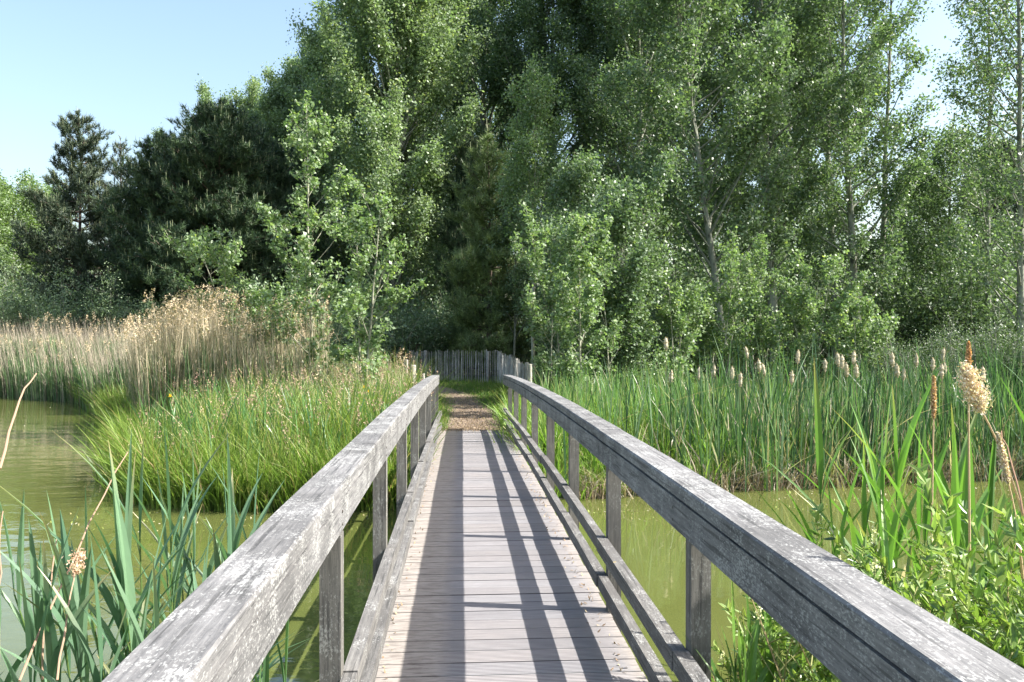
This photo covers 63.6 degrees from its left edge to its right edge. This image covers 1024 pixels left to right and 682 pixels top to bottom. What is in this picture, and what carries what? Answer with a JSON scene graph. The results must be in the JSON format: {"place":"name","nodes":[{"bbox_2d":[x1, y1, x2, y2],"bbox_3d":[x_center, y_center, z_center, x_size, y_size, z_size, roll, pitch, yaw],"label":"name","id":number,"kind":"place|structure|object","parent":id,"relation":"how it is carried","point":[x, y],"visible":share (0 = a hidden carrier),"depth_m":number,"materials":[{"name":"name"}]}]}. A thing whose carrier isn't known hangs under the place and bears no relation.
{"place":"outdoors","nodes":[
{"label":"outdoors","id":0,"kind":"place"},
{"bbox_2d":[438,386,505,429],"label":"path","id":1,"kind":"structure","parent":0,"point":[454,392],"depth_m":18.71,"materials":[{"name":"brown soil"}]},
{"bbox_2d":[0,340,1018,508],"bbox_3d":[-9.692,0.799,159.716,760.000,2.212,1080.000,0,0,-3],"label":"ground","id":2,"kind":"structure","parent":0,"point":[453,375],"depth_m":22.90,"materials":[{"name":"soil"}]},
{"bbox_2d":[0,175,39,315],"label":"willow tree","id":3,"kind":"object","parent":2,"relation":"on","point":[6,203],"visible":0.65,"depth_m":74.43,"materials":[{"name":"green plant"}]},
{"bbox_2d":[0,254,52,340],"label":"bush","id":4,"kind":"object","parent":2,"relation":"on","point":[12,311],"visible":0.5,"depth_m":38.22,"materials":[{"name":"green plant"}]},
{"bbox_2d":[0,168,63,327],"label":"willow tree","id":5,"kind":"object","parent":2,"relation":"on","point":[25,263],"visible":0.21,"depth_m":77.80,"materials":[{"name":"green plant"}]},
{"bbox_2d":[13,259,100,341],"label":"bush","id":6,"kind":"object","parent":2,"relation":"on","point":[54,308],"visible":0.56,"depth_m":37.06,"materials":[{"name":"green plant"}]},
{"bbox_2d":[0,108,126,336],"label":"pine tree","id":7,"kind":"object","parent":2,"relation":"on","point":[73,239],"visible":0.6,"depth_m":41.14,"materials":[{"name":"green plant"}]},
{"bbox_2d":[71,261,159,340],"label":"bush","id":8,"kind":"object","parent":2,"relation":"on","point":[117,312],"visible":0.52,"depth_m":35.38,"materials":[{"name":"green plant"}]},
{"bbox_2d":[74,127,218,334],"bbox_3d":[-16.424,-4.302,38.873,8.198,11.591,8.430,0,0,24],"label":"pine tree","id":9,"kind":"object","parent":2,"relation":"on","point":[129,216],"visible":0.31,"depth_m":37.39,"materials":[{"name":"green plant"}]},
{"bbox_2d":[121,92,302,343],"bbox_3d":[-13.301,-4.683,37.145,8.480,12.593,8.247,0,0,-3],"label":"pine tree","id":10,"kind":"object","parent":2,"relation":"on","point":[228,142],"visible":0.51,"depth_m":35.76,"materials":[{"name":"green plant"}]},
{"bbox_2d":[111,292,344,422],"bbox_3d":[-6.645,0.389,18.554,6.403,3.398,6.215,0,0,-3],"label":"reed bed","id":11,"kind":"object","parent":2,"relation":"on","point":[181,358],"visible":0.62,"depth_m":16.91,"materials":[{"name":"plant"}]},
{"bbox_2d":[114,282,333,358],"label":"reed bed plumes","id":12,"kind":"object","parent":11,"relation":"on","point":[176,302],"visible":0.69,"depth_m":17.41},
{"bbox_2d":[156,224,301,383],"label":"young poplar","id":13,"kind":"object","parent":2,"relation":"on","point":[228,261],"visible":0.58,"depth_m":18.18,"materials":[{"name":"green plant"}]},
{"bbox_2d":[188,134,342,342],"bbox_3d":[-12.031,-4.304,39.736,8.414,11.570,8.183,0,0,16],"label":"pine tree","id":14,"kind":"object","parent":2,"relation":"on","point":[285,183],"visible":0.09,"depth_m":39.38,"materials":[{"name":"green plant"}]},
{"bbox_2d":[244,52,299,204],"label":"poplar tree","id":15,"kind":"object","parent":2,"relation":"on","point":[264,109],"visible":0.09,"depth_m":48.52,"materials":[{"name":"green plant"}]},
{"bbox_2d":[127,366,418,466],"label":"iris leaves","id":16,"kind":"object","parent":2,"relation":"on","point":[190,408],"visible":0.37,"depth_m":12.71,"materials":[{"name":"green plant"}]},
{"bbox_2d":[109,347,437,471],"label":"grass seed heads","id":17,"kind":"object","parent":2,"relation":"on","point":[316,413],"depth_m":13.14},
{"bbox_2d":[145,388,445,476],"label":"broad grass","id":18,"kind":"structure","parent":2,"relation":"on","point":[245,425],"depth_m":11.81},
{"bbox_2d":[233,254,366,362],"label":"bush","id":19,"kind":"object","parent":2,"relation":"on","point":[290,286],"visible":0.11,"depth_m":32.40,"materials":[{"name":"green plant"}]},
{"bbox_2d":[258,28,342,316],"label":"poplar tree","id":20,"kind":"object","parent":2,"relation":"on","point":[280,114],"visible":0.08,"depth_m":47.87,"materials":[{"name":"green plant"}]},
{"bbox_2d":[245,90,366,379],"bbox_3d":[-4.337,-1.736,17.309,2.498,7.089,2.534,0,0,-3],"label":"young poplar","id":21,"kind":"object","parent":2,"relation":"on","point":[304,246],"visible":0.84,"depth_m":17.34,"materials":[{"name":"green plant"}]},
{"bbox_2d":[273,0,381,342],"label":"poplar tree","id":22,"kind":"object","parent":2,"relation":"on","point":[339,247],"visible":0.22,"depth_m":45.81,"materials":[{"name":"green plant"}]},
{"bbox_2d":[253,354,407,403],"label":"mixed reeds","id":23,"kind":"object","parent":2,"relation":"on","point":[322,374],"visible":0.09,"depth_m":16.30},
{"bbox_2d":[306,262,444,374],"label":"bush","id":24,"kind":"object","parent":2,"relation":"on","point":[386,342],"visible":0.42,"depth_m":29.59,"materials":[{"name":"green plant"}]},
{"bbox_2d":[320,175,432,388],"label":"young poplar","id":25,"kind":"object","parent":2,"relation":"on","point":[358,294],"visible":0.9,"depth_m":16.25,"materials":[{"name":"green plant"}]},
{"bbox_2d":[314,229,451,340],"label":"bush","id":26,"kind":"object","parent":2,"relation":"on","point":[425,288],"visible":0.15,"depth_m":46.52,"materials":[{"name":"green plant"}]},
{"bbox_2d":[285,0,501,345],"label":"poplar tree","id":27,"kind":"object","parent":2,"relation":"on","point":[415,45],"visible":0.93,"depth_m":36.45,"materials":[{"name":"green plant"}]},
{"bbox_2d":[368,278,455,372],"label":"bush","id":28,"kind":"object","parent":2,"relation":"on","point":[426,339],"visible":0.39,"depth_m":30.50,"materials":[{"name":"green plant"}]},
{"bbox_2d":[391,349,528,382],"bbox_3d":[-1.397,0.919,27.191,2.422,1.463,14.688,0,0,-23],"label":"paling fence","id":29,"kind":"object","parent":2,"relation":"on","point":[508,366],"visible":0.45,"depth_m":28.09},
{"bbox_2d":[431,136,504,345],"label":"pine tree","id":30,"kind":"object","parent":2,"relation":"on","point":[456,238],"visible":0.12,"depth_m":37.35,"materials":[{"name":"green plant"}]},
{"bbox_2d":[420,118,551,377],"bbox_3d":[-0.941,-3.355,31.118,4.466,10.049,4.928,0,1,42],"label":"pine tree","id":31,"kind":"object","parent":2,"relation":"on","point":[470,269],"visible":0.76,"depth_m":30.34,"materials":[{"name":"green plant"}]},
{"bbox_2d":[427,0,554,281],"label":"poplar tree","id":32,"kind":"object","parent":2,"relation":"on","point":[505,6],"visible":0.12,"depth_m":45.13,"materials":[{"name":"green plant"}]},
{"bbox_2d":[477,165,547,362],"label":"young poplar","id":33,"kind":"object","parent":2,"relation":"on","point":[516,284],"visible":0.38,"depth_m":29.80,"materials":[{"name":"green plant"}]},
{"bbox_2d":[492,52,577,382],"bbox_3d":[0.825,-3.679,25.855,2.993,10.608,3.091,0,0,-3],"label":"young poplar","id":34,"kind":"object","parent":2,"relation":"on","point":[536,104],"visible":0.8,"depth_m":25.71,"materials":[{"name":"green plant"}]},
{"bbox_2d":[467,0,624,353],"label":"poplar tree","id":35,"kind":"object","parent":2,"relation":"on","point":[532,14],"visible":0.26,"depth_m":42.58,"materials":[{"name":"green plant"}]},
{"bbox_2d":[508,199,592,393],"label":"young poplar","id":36,"kind":"object","parent":2,"relation":"on","point":[535,263],"visible":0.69,"depth_m":20.15,"materials":[{"name":"green plant"}]},
{"bbox_2d":[438,373,663,430],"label":"path grass","id":37,"kind":"structure","parent":2,"relation":"on","point":[490,387],"depth_m":23.58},
{"bbox_2d":[102,375,1023,681],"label":"footbridge","id":38,"kind":"object","parent":2,"relation":"on","point":[490,589],"visible":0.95,"depth_m":3.79,"materials":[{"name":"wood"}]},
{"bbox_2d":[514,140,629,365],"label":"young poplar","id":39,"kind":"object","parent":2,"relation":"on","point":[583,175],"visible":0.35,"depth_m":23.65,"materials":[{"name":"green plant"}]},
{"bbox_2d":[549,210,613,399],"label":"young poplar","id":40,"kind":"object","parent":2,"relation":"on","point":[578,228],"visible":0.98,"depth_m":17.77,"materials":[{"name":"green plant"}]},
{"bbox_2d":[513,0,696,276],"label":"poplar tree","id":41,"kind":"object","parent":2,"relation":"on","point":[604,50],"visible":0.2,"depth_m":40.24,"materials":[{"name":"green plant"}]},
{"bbox_2d":[569,238,652,391],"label":"young poplar","id":42,"kind":"object","parent":2,"relation":"on","point":[615,329],"visible":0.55,"depth_m":20.09,"materials":[{"name":"green plant"}]},
{"bbox_2d":[555,137,692,381],"bbox_3d":[3.026,-1.667,20.975,2.959,6.831,3.364,0,0,29],"label":"young poplar","id":43,"kind":"object","parent":2,"relation":"on","point":[617,206],"visible":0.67,"depth_m":20.43,"materials":[{"name":"green plant"}]},
{"bbox_2d":[529,356,725,461],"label":"scattered reeds","id":44,"kind":"object","parent":2,"relation":"on","point":[579,393],"visible":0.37,"depth_m":14.14,"materials":[{"name":"green plant"}]},
{"bbox_2d":[570,0,725,261],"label":"poplar tree","id":45,"kind":"object","parent":2,"relation":"on","point":[598,117],"visible":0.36,"depth_m":37.23,"materials":[{"name":"green plant"}]},
{"bbox_2d":[633,261,716,394],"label":"young poplar","id":46,"kind":"object","parent":2,"relation":"on","point":[673,313],"visible":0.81,"depth_m":20.86,"materials":[{"name":"green plant"}]},
{"bbox_2d":[592,204,763,367],"bbox_3d":[6.950,-2.815,38.123,9.706,9.114,10.355,0,1,38],"label":"bush","id":47,"kind":"object","parent":2,"relation":"on","point":[684,275],"visible":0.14,"depth_m":36.42,"materials":[{"name":"green plant"}]},
{"bbox_2d":[602,3,771,278],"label":"poplar tree","id":48,"kind":"object","parent":2,"relation":"on","point":[709,117],"visible":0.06,"depth_m":41.06,"materials":[{"name":"green plant"}]},
{"bbox_2d":[587,0,807,382],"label":"poplar tree","id":49,"kind":"object","parent":2,"relation":"on","point":[667,100],"visible":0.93,"depth_m":25.19,"materials":[{"name":"green plant"}]},
{"bbox_2d":[480,376,917,500],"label":"shore grass","id":50,"kind":"structure","parent":2,"relation":"on","point":[542,444],"depth_m":12.47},
{"bbox_2d":[650,252,760,375],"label":"bush","id":51,"kind":"object","parent":2,"relation":"on","point":[709,359],"visible":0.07,"depth_m":31.46,"materials":[{"name":"green plant"}]},
{"bbox_2d":[687,251,774,395],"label":"young poplar","id":52,"kind":"object","parent":2,"relation":"on","point":[724,295],"visible":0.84,"depth_m":21.86,"materials":[{"name":"green plant"}]},
{"bbox_2d":[681,243,822,371],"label":"bush","id":53,"kind":"object","parent":2,"relation":"on","point":[785,322],"visible":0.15,"depth_m":33.28,"materials":[{"name":"green plant"}]},
{"bbox_2d":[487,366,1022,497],"bbox_3d":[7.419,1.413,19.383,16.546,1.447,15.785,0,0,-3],"label":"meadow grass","id":54,"kind":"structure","parent":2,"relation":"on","point":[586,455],"depth_m":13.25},
{"bbox_2d":[716,225,806,385],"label":"young poplar","id":55,"kind":"object","parent":2,"relation":"on","point":[760,327],"visible":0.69,"depth_m":22.50,"materials":[{"name":"green plant"}]},
{"bbox_2d":[671,0,859,382],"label":"poplar tree","id":56,"kind":"object","parent":2,"relation":"on","point":[778,234],"visible":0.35,"depth_m":27.73,"materials":[{"name":"green plant"}]},
{"bbox_2d":[706,0,894,280],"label":"poplar tree","id":57,"kind":"object","parent":2,"relation":"on","point":[789,130],"visible":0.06,"depth_m":42.51,"materials":[{"name":"green plant"}]},
{"bbox_2d":[738,255,875,372],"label":"bush","id":58,"kind":"object","parent":2,"relation":"on","point":[824,355],"visible":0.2,"depth_m":34.32,"materials":[{"name":"green plant"}]},
{"bbox_2d":[772,246,873,390],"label":"young poplar","id":59,"kind":"object","parent":2,"relation":"on","point":[806,308],"visible":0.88,"depth_m":21.39,"materials":[{"name":"green plant"}]},
{"bbox_2d":[776,0,898,375],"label":"poplar tree","id":60,"kind":"object","parent":2,"relation":"on","point":[850,28],"visible":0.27,"depth_m":31.54,"materials":[{"name":"green plant"}]},
{"bbox_2d":[763,0,941,381],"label":"poplar tree","id":61,"kind":"object","parent":2,"relation":"on","point":[896,193],"visible":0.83,"depth_m":27.28,"materials":[{"name":"green plant"}]},
{"bbox_2d":[829,287,903,393],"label":"young poplar","id":62,"kind":"object","parent":2,"relation":"on","point":[867,309],"visible":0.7,"depth_m":20.73,"materials":[{"name":"green plant"}]},
{"bbox_2d":[719,546,1023,681],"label":"privet shrub","id":63,"kind":"object","parent":2,"relation":"on","point":[726,606],"visible":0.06,"depth_m":3.55,"materials":[{"name":"green plant"}]},
{"bbox_2d":[731,513,1023,681],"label":"privet shrub","id":64,"kind":"object","parent":2,"relation":"on","point":[974,598],"visible":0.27,"depth_m":2.76,"materials":[{"name":"green plant"}]},
{"bbox_2d":[815,0,944,373],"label":"poplar tree","id":65,"kind":"object","parent":2,"relation":"on","point":[908,51],"visible":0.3,"depth_m":32.75,"materials":[{"name":"green plant"}]},
{"bbox_2d":[758,502,1023,681],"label":"privet shrub","id":66,"kind":"object","parent":2,"relation":"on","point":[814,531],"visible":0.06,"depth_m":2.99,"materials":[{"name":"green plant"}]},
{"bbox_2d":[758,534,1023,681],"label":"privet shrub","id":67,"kind":"object","parent":2,"relation":"on","point":[903,584],"visible":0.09,"depth_m":3.44,"materials":[{"name":"green plant"}]},
{"bbox_2d":[852,318,940,398],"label":"willow bush","id":68,"kind":"object","parent":2,"relation":"on","point":[884,357],"visible":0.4,"depth_m":20.10,"materials":[{"name":"green plant"}]},
{"bbox_2d":[771,491,1023,681],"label":"privet shrub","id":69,"kind":"object","parent":2,"relation":"on","point":[1011,559],"visible":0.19,"depth_m":3.00,"materials":[{"name":"green plant"}]},
{"bbox_2d":[809,414,1022,610],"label":"reed plant","id":70,"kind":"object","parent":2,"relation":"on","point":[926,518],"visible":0.18,"depth_m":4.21,"materials":[{"name":"green plant"}]},
{"bbox_2d":[831,407,1010,614],"bbox_3d":[2.142,1.335,4.175,1.056,1.968,0.643,0,0,-3],"label":"reed plant","id":71,"kind":"object","parent":2,"relation":"on","point":[917,530],"visible":0.2,"depth_m":4.24,"materials":[{"name":"green plant"}]},
{"bbox_2d":[842,231,1012,378],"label":"bush","id":72,"kind":"object","parent":2,"relation":"on","point":[901,334],"visible":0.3,"depth_m":30.42,"materials":[{"name":"green plant"}]},
{"bbox_2d":[848,420,1012,581],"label":"reed plant","id":73,"kind":"object","parent":2,"relation":"on","point":[893,532],"visible":0.25,"depth_m":4.35,"materials":[{"name":"green plant"}]},
{"bbox_2d":[859,422,1001,606],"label":"reed plant","id":74,"kind":"object","parent":2,"relation":"on","point":[988,520],"visible":0.3,"depth_m":4.53,"materials":[{"name":"green plant"}]},
{"bbox_2d":[860,463,1023,668],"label":"privet shrub","id":75,"kind":"object","parent":2,"relation":"on","point":[1013,640],"visible":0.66,"depth_m":2.40,"materials":[{"name":"green plant"}]},
{"bbox_2d":[879,418,1005,614],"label":"reed plant","id":76,"kind":"object","parent":2,"relation":"on","point":[954,522],"visible":0.27,"depth_m":3.87,"materials":[{"name":"green plant"}]},
{"bbox_2d":[884,304,1000,395],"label":"willow bush","id":77,"kind":"object","parent":2,"relation":"on","point":[938,340],"visible":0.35,"depth_m":18.73,"materials":[{"name":"green plant"}]},
{"bbox_2d":[895,107,1010,347],"bbox_3d":[16.549,-3.644,31.141,5.203,10.437,4.237,0,1,-34],"label":"broadleaf tree","id":78,"kind":"object","parent":2,"relation":"on","point":[921,205],"visible":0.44,"depth_m":30.64,"materials":[{"name":"green plant"}]},
{"bbox_2d":[897,225,1016,375],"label":"bush","id":79,"kind":"object","parent":2,"relation":"on","point":[980,304],"visible":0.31,"depth_m":28.49,"materials":[{"name":"green plant"}]},
{"bbox_2d":[895,437,1023,601],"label":"reed plant","id":80,"kind":"object","parent":2,"relation":"on","point":[965,539],"visible":0.2,"depth_m":4.07,"materials":[{"name":"green plant"}]},
{"bbox_2d":[912,0,1023,371],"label":"poplar tree","id":81,"kind":"object","parent":2,"relation":"on","point":[981,208],"visible":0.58,"depth_m":28.00,"materials":[{"name":"green plant"}]},
{"bbox_2d":[918,295,1023,396],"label":"willow bush","id":82,"kind":"object","parent":2,"relation":"on","point":[989,342],"visible":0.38,"depth_m":17.17,"materials":[{"name":"green plant"}]},
{"bbox_2d":[920,0,1023,363],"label":"poplar tree","id":83,"kind":"object","parent":2,"relation":"on","point":[1007,181],"visible":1,"depth_m":23.90,"materials":[{"name":"green plant"}]},
{"bbox_2d":[0,397,1023,681],"bbox_3d":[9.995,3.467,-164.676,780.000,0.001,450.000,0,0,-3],"label":"water","id":84,"kind":"structure","parent":0,"point":[34,475],"depth_m":9.30,"materials":[{"name":"liquid"}]},
{"bbox_2d":[28,517,60,681],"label":"reed plant","id":85,"kind":"object","parent":84,"relation":"in","point":[38,614],"visible":0.66,"depth_m":3.02,"materials":[{"name":"green plant"}]},
{"bbox_2d":[0,493,100,681],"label":"reed plant","id":86,"kind":"object","parent":84,"relation":"in","point":[20,552],"visible":0.55,"depth_m":3.35,"materials":[{"name":"green plant"}]},
{"bbox_2d":[0,510,126,681],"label":"reed plant","id":87,"kind":"object","parent":84,"relation":"in","point":[79,594],"visible":0.68,"depth_m":2.76,"materials":[{"name":"green plant"}]},
{"bbox_2d":[0,508,129,681],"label":"reed plant","id":88,"kind":"object","parent":84,"relation":"in","point":[28,650],"visible":0.87,"depth_m":2.52,"materials":[{"name":"green plant"}]},
{"bbox_2d":[43,538,113,681],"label":"reed plant","id":89,"kind":"object","parent":84,"relation":"in","point":[52,662],"visible":0.7,"depth_m":2.64,"materials":[{"name":"green plant"}]},
{"bbox_2d":[0,315,181,414],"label":"reed bed","id":90,"kind":"object","parent":84,"relation":"on","point":[18,365],"visible":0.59,"depth_m":28.73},
{"bbox_2d":[0,534,186,681],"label":"reed plant","id":91,"kind":"object","parent":84,"relation":"in","point":[89,658],"visible":0.8,"depth_m":2.54,"materials":[{"name":"green plant"}]},
{"bbox_2d":[0,486,204,679],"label":"reed plant","id":92,"kind":"object","parent":84,"relation":"in","point":[92,625],"visible":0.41,"depth_m":3.08,"materials":[{"name":"green plant"}]},
{"bbox_2d":[84,445,161,652],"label":"reed plant","id":93,"kind":"object","parent":84,"relation":"in","point":[121,608],"visible":0.38,"depth_m":3.00,"materials":[{"name":"green plant"}]},
{"bbox_2d":[102,440,146,658],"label":"reed plant","id":94,"kind":"object","parent":84,"relation":"in","point":[129,531],"visible":0.31,"depth_m":2.95,"materials":[{"name":"green plant"}]},
{"bbox_2d":[80,492,169,673],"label":"reed plant","id":95,"kind":"object","parent":84,"relation":"in","point":[128,577],"visible":0.59,"depth_m":2.56,"materials":[{"name":"green plant"}]},
{"bbox_2d":[39,428,221,656],"bbox_3d":[-1.448,1.321,2.910,0.810,2.014,0.372,0,1,-33],"label":"reed plant","id":96,"kind":"object","parent":84,"relation":"in","point":[113,607],"visible":0.5,"depth_m":3.00,"materials":[{"name":"green plant"}]},
{"bbox_2d":[91,429,231,621],"bbox_3d":[-1.383,1.323,3.316,0.352,2.005,0.700,0,0,29],"label":"reed plant","id":97,"kind":"object","parent":84,"relation":"in","point":[179,555],"visible":0.68,"depth_m":3.32,"materials":[{"name":"green plant"}]},
{"bbox_2d":[196,434,285,681],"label":"reed plant","id":98,"kind":"object","parent":84,"relation":"in","point":[236,536],"visible":0.27,"depth_m":3.94,"materials":[{"name":"green plant"}]},
{"bbox_2d":[56,376,450,513],"bbox_3d":[-8.858,1.498,18.456,4.833,1.272,23.133,0,1,-36],"label":"shore sedge","id":99,"kind":"object","parent":84,"relation":"on","point":[290,487],"visible":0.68,"depth_m":10.82,"materials":[{"name":"green plant"}]},
{"bbox_2d":[77,344,470,512],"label":"bank grass","id":100,"kind":"structure","parent":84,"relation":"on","point":[332,397],"depth_m":12.61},
{"bbox_2d":[557,441,1023,499],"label":"dead reed litter","id":101,"kind":"object","parent":84,"relation":"in","point":[597,488],"visible":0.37,"depth_m":12.08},
{"bbox_2d":[748,360,923,593],"bbox_3d":[1.781,1.200,4.491,1.031,2.234,0.221,0,0,27],"label":"reed plant","id":102,"kind":"object","parent":84,"relation":"in","point":[819,444],"visible":0.38,"depth_m":4.56,"materials":[{"name":"green plant"}]},
{"bbox_2d":[753,413,937,590],"bbox_3d":[1.986,1.350,4.571,1.202,1.933,0.517,0,0,-3],"label":"reed plant","id":103,"kind":"object","parent":84,"relation":"in","point":[865,511],"visible":0.29,"depth_m":4.55,"materials":[{"name":"green plant"}]},
{"bbox_2d":[806,370,945,606],"bbox_3d":[2.135,1.232,4.686,0.787,2.167,0.387,0,0,-3],"label":"reed plant","id":104,"kind":"object","parent":84,"relation":"in","point":[900,462],"visible":0.38,"depth_m":4.59,"materials":[{"name":"green plant"}]},
{"bbox_2d":[927,405,1011,589],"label":"reed plant","id":105,"kind":"object","parent":84,"relation":"in","point":[962,472],"visible":0.16,"depth_m":4.58,"materials":[{"name":"green plant"}]},
{"bbox_2d":[0,0,1023,332],"label":"sky","id":106,"kind":"structure","parent":0,"point":[129,65],"materials":[{"name":"blue"}]},
{"bbox_2d":[563,329,1023,495],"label":"cattail","id":107,"kind":"object","parent":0,"point":[1004,406],"depth_m":12.99},
{"bbox_2d":[951,360,1023,515],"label":"reed plume","id":108,"kind":"object","parent":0,"point":[967,376],"visible":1,"depth_m":2.89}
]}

